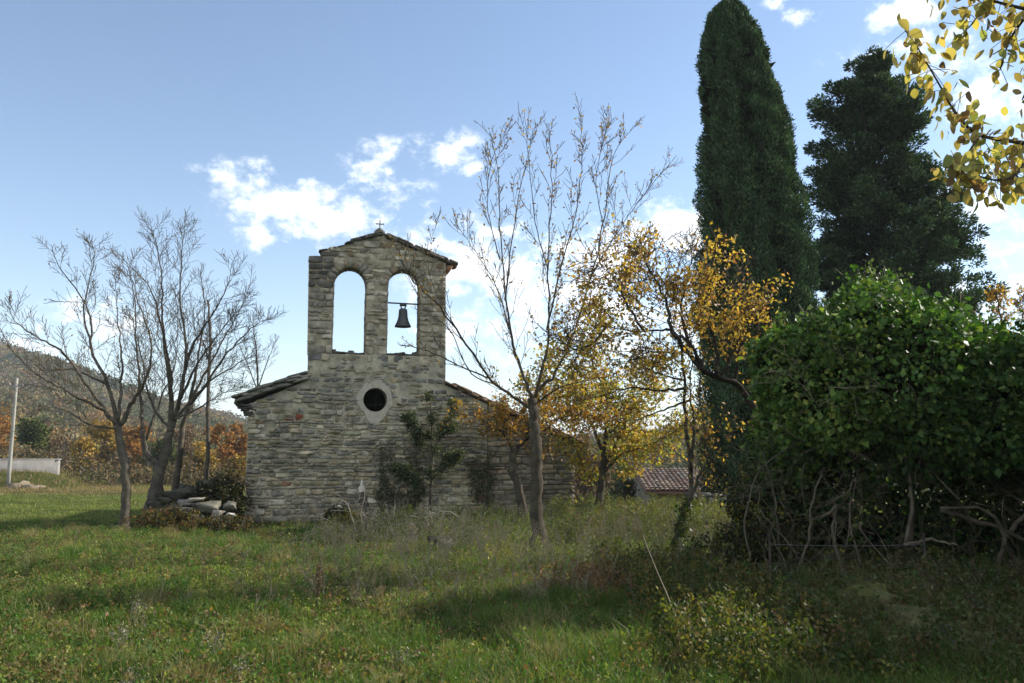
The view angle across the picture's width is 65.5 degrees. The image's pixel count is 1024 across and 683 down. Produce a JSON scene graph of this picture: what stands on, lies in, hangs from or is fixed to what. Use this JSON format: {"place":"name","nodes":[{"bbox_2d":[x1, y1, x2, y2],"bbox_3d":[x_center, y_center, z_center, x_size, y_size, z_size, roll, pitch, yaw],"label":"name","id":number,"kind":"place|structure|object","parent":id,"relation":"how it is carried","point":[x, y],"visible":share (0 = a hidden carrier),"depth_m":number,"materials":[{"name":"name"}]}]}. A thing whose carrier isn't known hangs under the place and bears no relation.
{"place":"outdoors","nodes":[
{"label":"outdoors","id":0,"kind":"place"},
{"bbox_2d":[0,359,676,458],"bbox_3d":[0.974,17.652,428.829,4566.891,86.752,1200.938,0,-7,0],"label":"hills","id":1,"kind":"structure","parent":0,"point":[45,376],"depth_m":406.54,"materials":[{"name":"green plant"}]},
{"bbox_2d":[0,340,971,478],"bbox_3d":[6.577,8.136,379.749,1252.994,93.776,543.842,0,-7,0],"label":"hillside forest","id":2,"kind":"object","parent":1,"relation":"on","point":[158,427],"visible":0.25,"depth_m":256.47,"materials":[{"name":"brown plant"}]},
{"bbox_2d":[0,462,1023,682],"bbox_3d":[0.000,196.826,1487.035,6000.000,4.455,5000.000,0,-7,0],"label":"ground","id":3,"kind":"structure","parent":0,"point":[35,482],"depth_m":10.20,"materials":[{"name":"green plant"}]},
{"bbox_2d":[0,402,18,453],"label":"autumn tree","id":4,"kind":"object","parent":3,"relation":"on","point":[5,430],"visible":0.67,"depth_m":79.45,"materials":[{"name":"orange plant"}]},
{"bbox_2d":[0,378,22,486],"bbox_3d":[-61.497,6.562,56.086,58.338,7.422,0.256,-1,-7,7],"label":"utility pole","id":5,"kind":"object","parent":3,"relation":"on","point":[9,468],"visible":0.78,"depth_m":52.57,"materials":[{"name":"concrete"}]},
{"bbox_2d":[10,483,20,487],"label":"rock","id":6,"kind":"object","parent":3,"relation":"on","point":[15,485],"visible":0.93,"depth_m":51.60,"materials":[{"name":"stone"}]},
{"bbox_2d":[19,480,30,485],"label":"rock","id":7,"kind":"object","parent":3,"relation":"on","point":[22,482],"visible":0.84,"depth_m":52.20,"materials":[{"name":"stone"}]},
{"bbox_2d":[0,459,61,474],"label":"concrete wall","id":8,"kind":"structure","parent":3,"relation":"on","point":[51,466],"depth_m":56.34,"materials":[{"name":"white concrete"}]},
{"bbox_2d":[15,416,53,458],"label":"green tree","id":9,"kind":"object","parent":3,"relation":"on","point":[38,432],"visible":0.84,"depth_m":67.11,"materials":[{"name":"green plant"}]},
{"bbox_2d":[35,428,78,467],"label":"autumn tree","id":10,"kind":"object","parent":3,"relation":"on","point":[54,439],"visible":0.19,"depth_m":74.74,"materials":[{"name":"brown plant"}]},
{"bbox_2d":[58,433,72,467],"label":"bare tree","id":11,"kind":"object","parent":3,"relation":"on","point":[63,447],"visible":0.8,"depth_m":61.62,"materials":[{"name":"brown plant"}]},
{"bbox_2d":[65,435,97,472],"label":"autumn tree","id":12,"kind":"object","parent":3,"relation":"on","point":[86,445],"visible":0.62,"depth_m":64.96,"materials":[{"name":"yellow plant"}]},
{"bbox_2d":[0,229,172,528],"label":"bare tree","id":13,"kind":"object","parent":3,"relation":"on","point":[125,510],"visible":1,"depth_m":17.30,"materials":[{"name":"brown plant"}]},
{"bbox_2d":[88,453,97,483],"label":"bare tree","id":14,"kind":"object","parent":3,"relation":"on","point":[90,465],"visible":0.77,"depth_m":59.37,"materials":[{"name":"brown plant"}]},
{"bbox_2d":[80,417,125,473],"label":"autumn tree","id":15,"kind":"object","parent":3,"relation":"on","point":[105,434],"visible":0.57,"depth_m":71.23,"materials":[{"name":"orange plant"}]},
{"bbox_2d":[0,439,246,486],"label":"hedgerow","id":16,"kind":"object","parent":3,"relation":"on","point":[113,474],"visible":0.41,"depth_m":60.61,"materials":[{"name":"plant"}]},
{"bbox_2d":[122,422,154,478],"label":"autumn tree","id":17,"kind":"object","parent":3,"relation":"on","point":[133,442],"visible":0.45,"depth_m":72.75,"materials":[{"name":"orange plant"}]},
{"bbox_2d":[144,442,154,482],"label":"bare tree","id":18,"kind":"object","parent":3,"relation":"on","point":[148,462],"visible":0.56,"depth_m":63.05,"materials":[{"name":"brown plant"}]},
{"bbox_2d":[110,245,195,496],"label":"bare tree","id":19,"kind":"object","parent":3,"relation":"on","point":[147,453],"visible":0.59,"depth_m":21.69,"materials":[{"name":"grey plant"}]},
{"bbox_2d":[136,438,176,481],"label":"green tree","id":20,"kind":"object","parent":3,"relation":"on","point":[157,445],"visible":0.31,"depth_m":68.92,"materials":[{"name":"green plant"}]},
{"bbox_2d":[146,500,172,509],"bbox_3d":[-8.008,3.705,18.068,0.516,0.264,0.376,2,-8,-14],"label":"rubble stone","id":21,"kind":"object","parent":3,"relation":"on","point":[153,504],"visible":0.5,"depth_m":17.90,"materials":[{"name":"grey stone"}]},
{"bbox_2d":[157,487,197,500],"bbox_3d":[-7.626,3.505,18.293,0.935,0.319,0.462,0,-7,0],"label":"rubble stone","id":22,"kind":"object","parent":21,"relation":"on","point":[176,494],"visible":0.77,"depth_m":18.14,"materials":[{"name":"grey stone"}]},
{"bbox_2d":[112,499,215,530],"bbox_3d":[-7.386,3.688,16.892,2.324,0.684,1.287,0,-7,0],"label":"bramble","id":23,"kind":"object","parent":3,"relation":"on","point":[148,518],"visible":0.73,"depth_m":16.69,"materials":[{"name":"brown plant"}]},
{"bbox_2d":[166,421,199,478],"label":"autumn tree","id":24,"kind":"object","parent":3,"relation":"on","point":[187,447],"visible":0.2,"depth_m":77.56,"materials":[{"name":"orange plant"}]},
{"bbox_2d":[181,446,199,484],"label":"bare tree","id":25,"kind":"object","parent":3,"relation":"on","point":[192,454],"visible":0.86,"depth_m":59.40,"materials":[{"name":"brown plant"}]},
{"bbox_2d":[189,513,203,520],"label":"rubble stone","id":26,"kind":"object","parent":3,"relation":"on","point":[197,516],"visible":0.26,"depth_m":16.99,"materials":[{"name":"grey stone"}]},
{"bbox_2d":[174,507,192,514],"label":"rubble stone","id":27,"kind":"object","parent":26,"relation":"on","point":[189,509],"visible":0.65,"depth_m":16.90,"materials":[{"name":"grey stone"}]},
{"bbox_2d":[155,516,240,532],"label":"bramble","id":28,"kind":"object","parent":3,"relation":"on","point":[186,525],"visible":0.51,"depth_m":16.39,"materials":[{"name":"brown plant"}]},
{"bbox_2d":[109,206,288,522],"bbox_3d":[-7.748,0.527,19.693,4.651,7.801,2.743,0,-7,0],"label":"bare tree","id":29,"kind":"object","parent":3,"relation":"on","point":[160,469],"visible":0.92,"depth_m":19.49,"materials":[{"name":"brown plant"}]},
{"bbox_2d":[181,440,220,483],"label":"autumn tree","id":30,"kind":"object","parent":3,"relation":"on","point":[199,455],"visible":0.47,"depth_m":64.79,"materials":[{"name":"yellow plant"}]},
{"bbox_2d":[192,300,211,479],"bbox_3d":[-10.126,2.025,25.978,0.838,6.882,0.604,0,-7,0],"label":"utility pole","id":31,"kind":"object","parent":3,"relation":"on","point":[206,469],"visible":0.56,"depth_m":25.83,"materials":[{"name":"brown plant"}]},
{"bbox_2d":[181,475,229,509],"bbox_3d":[-7.175,3.885,18.495,1.527,1.535,1.670,0,-7,0],"label":"ivy mound","id":32,"kind":"object","parent":3,"relation":"on","point":[198,486],"visible":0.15,"depth_m":18.27,"materials":[{"name":"green plant"}]},
{"bbox_2d":[191,501,220,513],"bbox_3d":[-6.660,3.612,17.326,0.648,0.280,0.435,0,-7,0],"label":"rubble stone","id":33,"kind":"object","parent":3,"relation":"on","point":[211,505],"visible":0.83,"depth_m":17.19,"materials":[{"name":"grey stone"}]},
{"bbox_2d":[183,497,204,502],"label":"rubble stone","id":34,"kind":"object","parent":33,"relation":"on","point":[191,500],"visible":1,"depth_m":17.30,"materials":[{"name":"grey stone"}]},
{"bbox_2d":[211,510,224,517],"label":"rubble stone","id":35,"kind":"object","parent":3,"relation":"on","point":[218,512],"visible":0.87,"depth_m":16.79,"materials":[{"name":"grey stone"}]},
{"bbox_2d":[171,260,268,503],"bbox_3d":[-8.189,1.209,22.639,2.888,7.410,2.222,0,-7,0],"label":"bare tree","id":36,"kind":"object","parent":3,"relation":"on","point":[178,468],"visible":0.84,"depth_m":22.40,"materials":[{"name":"brown plant"}]},
{"bbox_2d":[202,422,239,477],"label":"autumn tree","id":37,"kind":"object","parent":3,"relation":"on","point":[216,430],"visible":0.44,"depth_m":69.25,"materials":[{"name":"orange plant"}]},
{"bbox_2d":[192,470,256,518],"bbox_3d":[-6.618,3.890,18.100,1.605,1.941,1.704,0,-7,0],"label":"ivy mound","id":38,"kind":"object","parent":3,"relation":"on","point":[226,488],"visible":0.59,"depth_m":18.01,"materials":[{"name":"green plant"}]},
{"bbox_2d":[188,507,264,532],"bbox_3d":[-5.939,3.780,16.552,1.666,0.629,1.067,0,-7,0],"label":"bramble","id":39,"kind":"object","parent":3,"relation":"on","point":[235,523],"visible":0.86,"depth_m":16.43,"materials":[{"name":"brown plant"}]},
{"bbox_2d":[223,501,235,510],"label":"rubble stone","id":40,"kind":"object","parent":3,"relation":"on","point":[228,505],"visible":1,"depth_m":17.34,"materials":[{"name":"grey stone"}]},
{"bbox_2d":[222,453,246,483],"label":"autumn tree","id":41,"kind":"object","parent":3,"relation":"on","point":[241,464],"visible":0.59,"depth_m":60.58,"materials":[{"name":"yellow plant"}]},
{"bbox_2d":[224,421,246,456],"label":"autumn tree","id":42,"kind":"object","parent":3,"relation":"on","point":[240,446],"visible":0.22,"depth_m":70.77,"materials":[{"name":"orange plant"}]},
{"bbox_2d":[229,310,279,386],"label":"bare tree","id":43,"kind":"object","parent":3,"relation":"on","point":[258,370],"visible":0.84,"depth_m":33.16,"materials":[{"name":"grey plant"}]},
{"bbox_2d":[313,557,325,604],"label":"dead stem","id":44,"kind":"object","parent":3,"relation":"on","point":[317,573],"visible":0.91,"depth_m":8.38,"materials":[{"name":"brown plant"}]},
{"bbox_2d":[314,501,351,525],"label":"bush","id":45,"kind":"object","parent":3,"relation":"on","point":[328,513],"visible":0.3,"depth_m":17.74,"materials":[{"name":"green plant"}]},
{"bbox_2d":[326,506,375,527],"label":"bush","id":46,"kind":"object","parent":3,"relation":"on","point":[347,516],"visible":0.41,"depth_m":17.54,"materials":[{"name":"green plant"}]},
{"bbox_2d":[358,479,372,528],"bbox_3d":[-3.215,3.616,17.482,0.367,1.178,0.219,0,-7,0],"label":"broken stump","id":47,"kind":"object","parent":3,"relation":"on","point":[361,490],"visible":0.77,"depth_m":17.42,"materials":[{"name":"grey wood"}]},
{"bbox_2d":[297,479,494,539],"bbox_3d":[-2.140,3.436,15.231,3.891,1.666,2.277,0,-7,0],"label":"brushwood","id":48,"kind":"object","parent":3,"relation":"on","point":[388,515],"visible":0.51,"depth_m":14.95,"materials":[{"name":"brown plant"}]},
{"bbox_2d":[231,220,584,522],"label":"chapel","id":49,"kind":"structure","parent":3,"relation":"on","point":[323,425],"depth_m":19.96,"materials":[{"name":"stone"}]},
{"bbox_2d":[373,432,428,520],"bbox_3d":[-2.764,3.367,19.819,1.396,2.305,0.250,2,-8,-13],"label":"climbing ivy","id":50,"kind":"object","parent":49,"relation":"attached to","point":[417,499],"visible":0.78,"depth_m":19.75,"materials":[{"name":"green plant"}]},
{"bbox_2d":[395,304,410,327],"bbox_3d":[-2.829,-0.678,20.665,0.426,0.670,0.426,2,-8,-14],"label":"bell","id":51,"kind":"object","parent":49,"relation":"hanging from","point":[402,321],"visible":1,"depth_m":20.56,"materials":[{"name":"metal"}]},
{"bbox_2d":[463,449,497,514],"bbox_3d":[-0.786,3.675,20.276,0.920,1.882,0.232,2,-8,-15],"label":"climbing ivy","id":52,"kind":"object","parent":49,"relation":"attached to","point":[481,476],"visible":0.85,"depth_m":20.27,"materials":[{"name":"green plant"}]},
{"bbox_2d":[385,389,465,517],"bbox_3d":[-2.101,2.786,19.376,1.990,3.287,0.818,0,-7,0],"label":"wall shrub","id":53,"kind":"object","parent":3,"relation":"on","point":[405,473],"visible":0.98,"depth_m":19.39,"materials":[{"name":"green plant"}]},
{"bbox_2d":[427,535,454,547],"bbox_3d":[-1.205,3.411,13.456,0.494,0.229,0.426,0,-7,0],"label":"rock","id":54,"kind":"object","parent":3,"relation":"on","point":[442,539],"visible":0.3,"depth_m":13.43,"materials":[{"name":"stone"}]},
{"bbox_2d":[0,491,1023,682],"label":"weeds","id":55,"kind":"object","parent":3,"relation":"on","point":[752,616],"visible":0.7,"depth_m":7.01,"materials":[{"name":"green plant"}]},
{"bbox_2d":[13,488,1010,682],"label":"dry stalks","id":56,"kind":"object","parent":3,"relation":"on","point":[441,544],"visible":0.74,"depth_m":10.46,"materials":[{"name":"brown plant"}]},
{"bbox_2d":[0,518,1023,682],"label":"fallen leaves","id":57,"kind":"object","parent":3,"relation":"on","point":[154,633],"visible":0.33,"depth_m":7.59,"materials":[{"name":"brown plant"}]},
{"bbox_2d":[440,369,624,527],"bbox_3d":[0.426,2.279,16.925,4.020,3.401,1.680,5,-9,-36],"label":"tree","id":58,"kind":"object","parent":3,"relation":"on","point":[501,416],"visible":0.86,"depth_m":16.82,"materials":[{"name":"orange plant"}]},
{"bbox_2d":[387,94,683,548],"bbox_3d":[0.634,-0.630,14.397,5.870,8.560,2.576,1,-7,-5],"label":"ash tree","id":59,"kind":"object","parent":3,"relation":"on","point":[536,504],"visible":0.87,"depth_m":14.21,"materials":[{"name":"brown plant"}]},
{"bbox_2d":[575,430,615,499],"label":"autumn tree","id":60,"kind":"object","parent":3,"relation":"on","point":[585,488],"visible":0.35,"depth_m":59.12,"materials":[{"name":"yellow plant"}]},
{"bbox_2d":[507,288,705,514],"bbox_3d":[2.179,1.445,19.006,4.609,5.890,2.994,0,-7,0],"label":"orchard tree","id":61,"kind":"object","parent":3,"relation":"on","point":[618,448],"visible":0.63,"depth_m":18.73,"materials":[{"name":"yellow plant"}]},
{"bbox_2d":[598,449,630,501],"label":"green tree","id":62,"kind":"object","parent":3,"relation":"on","point":[618,483],"visible":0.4,"depth_m":68.57,"materials":[{"name":"green plant"}]},
{"bbox_2d":[619,473,639,505],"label":"bush","id":63,"kind":"object","parent":3,"relation":"on","point":[629,489],"visible":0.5,"depth_m":29.45,"materials":[{"name":"green plant"}]},
{"bbox_2d":[564,329,725,560],"bbox_3d":[1.967,1.626,12.042,2.428,3.700,1.459,0,-7,0],"label":"slim tree","id":64,"kind":"object","parent":3,"relation":"on","point":[678,529],"visible":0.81,"depth_m":11.97,"materials":[{"name":"orange plant"}]},
{"bbox_2d":[528,214,793,523],"bbox_3d":[2.496,0.904,11.466,4.572,5.912,1.953,3,-8,-19],"label":"golden tree","id":65,"kind":"object","parent":3,"relation":"on","point":[626,274],"visible":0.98,"depth_m":11.52,"materials":[{"name":"yellow plant"}]},
{"bbox_2d":[643,535,683,635],"bbox_3d":[1.267,2.041,6.528,0.364,0.881,0.023,-1,-8,10],"label":"dead stem","id":66,"kind":"object","parent":3,"relation":"on","point":[661,580],"visible":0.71,"depth_m":6.55,"materials":[{"name":"brown plant"}]},
{"bbox_2d":[685,492,763,508],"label":"dry stone wall","id":67,"kind":"structure","parent":3,"relation":"on","point":[713,495],"depth_m":23.79,"materials":[{"name":"grey stone"}]},
{"bbox_2d":[676,512,823,575],"bbox_3d":[2.881,2.487,9.551,1.428,0.859,1.421,-7,-10,43],"label":"loose bush","id":68,"kind":"object","parent":3,"relation":"on","point":[731,536],"visible":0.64,"depth_m":9.43,"materials":[{"name":"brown plant"}]},
{"bbox_2d":[666,451,842,566],"bbox_3d":[3.200,2.238,10.815,2.103,1.652,2.010,0,-7,0],"label":"loose bush","id":69,"kind":"object","parent":3,"relation":"on","point":[739,508],"visible":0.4,"depth_m":10.43,"materials":[{"name":"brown plant"}]},
{"bbox_2d":[688,0,822,502],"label":"cypress tree","id":70,"kind":"object","parent":3,"relation":"on","point":[750,184],"visible":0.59,"depth_m":27.70,"materials":[{"name":"green plant"}]},
{"bbox_2d":[622,467,905,507],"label":"farmhouse","id":71,"kind":"object","parent":3,"relation":"on","point":[664,482],"visible":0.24,"depth_m":42.78,"materials":[{"name":"stone"}]},
{"bbox_2d":[768,532,927,577],"bbox_3d":[3.621,2.428,8.569,1.700,0.728,0.047,0,-7,0],"label":"wire fence","id":72,"kind":"object","parent":3,"relation":"on","point":[770,557],"visible":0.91,"depth_m":8.59,"materials":[{"name":"metal"}]},
{"bbox_2d":[686,258,1023,586],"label":"ivy thicket","id":73,"kind":"object","parent":3,"relation":"on","point":[839,401],"visible":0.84,"depth_m":9.30,"materials":[{"name":"green plant"}]},
{"bbox_2d":[834,580,893,613],"bbox_3d":[3.163,2.339,7.153,0.490,0.344,0.468,-3,-8,23],"label":"mossy rock","id":74,"kind":"object","parent":3,"relation":"on","point":[881,591],"visible":0.47,"depth_m":7.08,"materials":[{"name":"stone"}]},
{"bbox_2d":[857,522,887,562],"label":"dead stem","id":75,"kind":"object","parent":3,"relation":"on","point":[869,541],"visible":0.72,"depth_m":8.91,"materials":[{"name":"brown plant"}]},
{"bbox_2d":[802,44,1010,503],"bbox_3d":[15.866,-2.393,32.633,7.520,20.447,7.425,0,-7,0],"label":"cedar tree","id":76,"kind":"object","parent":3,"relation":"on","point":[891,214],"visible":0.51,"depth_m":31.83,"materials":[{"name":"green plant"}]},
{"bbox_2d":[883,604,944,641],"bbox_3d":[3.338,2.292,6.476,0.506,0.266,0.388,2,-8,-17],"label":"mossy rock","id":77,"kind":"object","parent":3,"relation":"on","point":[906,616],"visible":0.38,"depth_m":6.46,"materials":[{"name":"stone"}]},
{"bbox_2d":[883,0,1023,213],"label":"plum tree","id":78,"kind":"object","parent":3,"relation":"on","point":[917,63],"visible":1,"depth_m":3.57,"materials":[{"name":"yellow plant"}]},
{"bbox_2d":[941,624,981,645],"bbox_3d":[3.512,2.326,6.258,0.239,0.180,0.289,1,-8,-11],"label":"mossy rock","id":79,"kind":"object","parent":3,"relation":"on","point":[955,629],"visible":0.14,"depth_m":6.23,"materials":[{"name":"stone"}]},
{"bbox_2d":[971,281,1023,333],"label":"yellow sapling","id":80,"kind":"object","parent":3,"relation":"on","point":[1016,303],"visible":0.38,"depth_m":16.25,"materials":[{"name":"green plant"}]},
{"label":"rubble stone","id":81,"kind":"object","parent":3,"relation":"on","visible":0},
{"bbox_2d":[158,504,182,512],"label":"rubble stone","id":82,"kind":"object","parent":81,"relation":"on","point":[161,506],"visible":0.45,"depth_m":17.53,"materials":[{"name":"grey stone"}]},
{"bbox_2d":[155,497,170,502],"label":"rubble stone","id":83,"kind":"object","parent":82,"relation":"on","point":[164,499],"visible":1,"depth_m":17.50,"materials":[{"name":"grey stone"}]},
{"bbox_2d":[176,499,193,505],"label":"rubble stone","id":84,"kind":"object","parent":82,"relation":"on","point":[180,502],"visible":0.62,"depth_m":17.59,"materials":[{"name":"grey stone"}]},
{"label":"rubble stone","id":85,"kind":"object","parent":3,"relation":"on","visible":0},
{"bbox_2d":[175,484,191,506],"bbox_3d":[-7.593,3.667,18.875,0.902,0.571,0.520,0,-7,0],"label":"rubble stone","id":86,"kind":"object","parent":85,"relation":"on","point":[182,486],"visible":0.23,"depth_m":18.85,"materials":[{"name":"grey stone"}]},
{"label":"rubble stone","id":87,"kind":"object","parent":86,"relation":"on","visible":0},
{"bbox_2d":[195,480,212,485],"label":"rubble stone","id":88,"kind":"object","parent":87,"relation":"on","point":[206,481],"visible":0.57,"depth_m":18.59,"materials":[{"name":"grey stone"}]},
{"bbox_2d":[0,0,1023,435],"label":"sky","id":89,"kind":"structure","parent":0,"point":[289,129],"materials":[{"name":"blue"}]}
]}

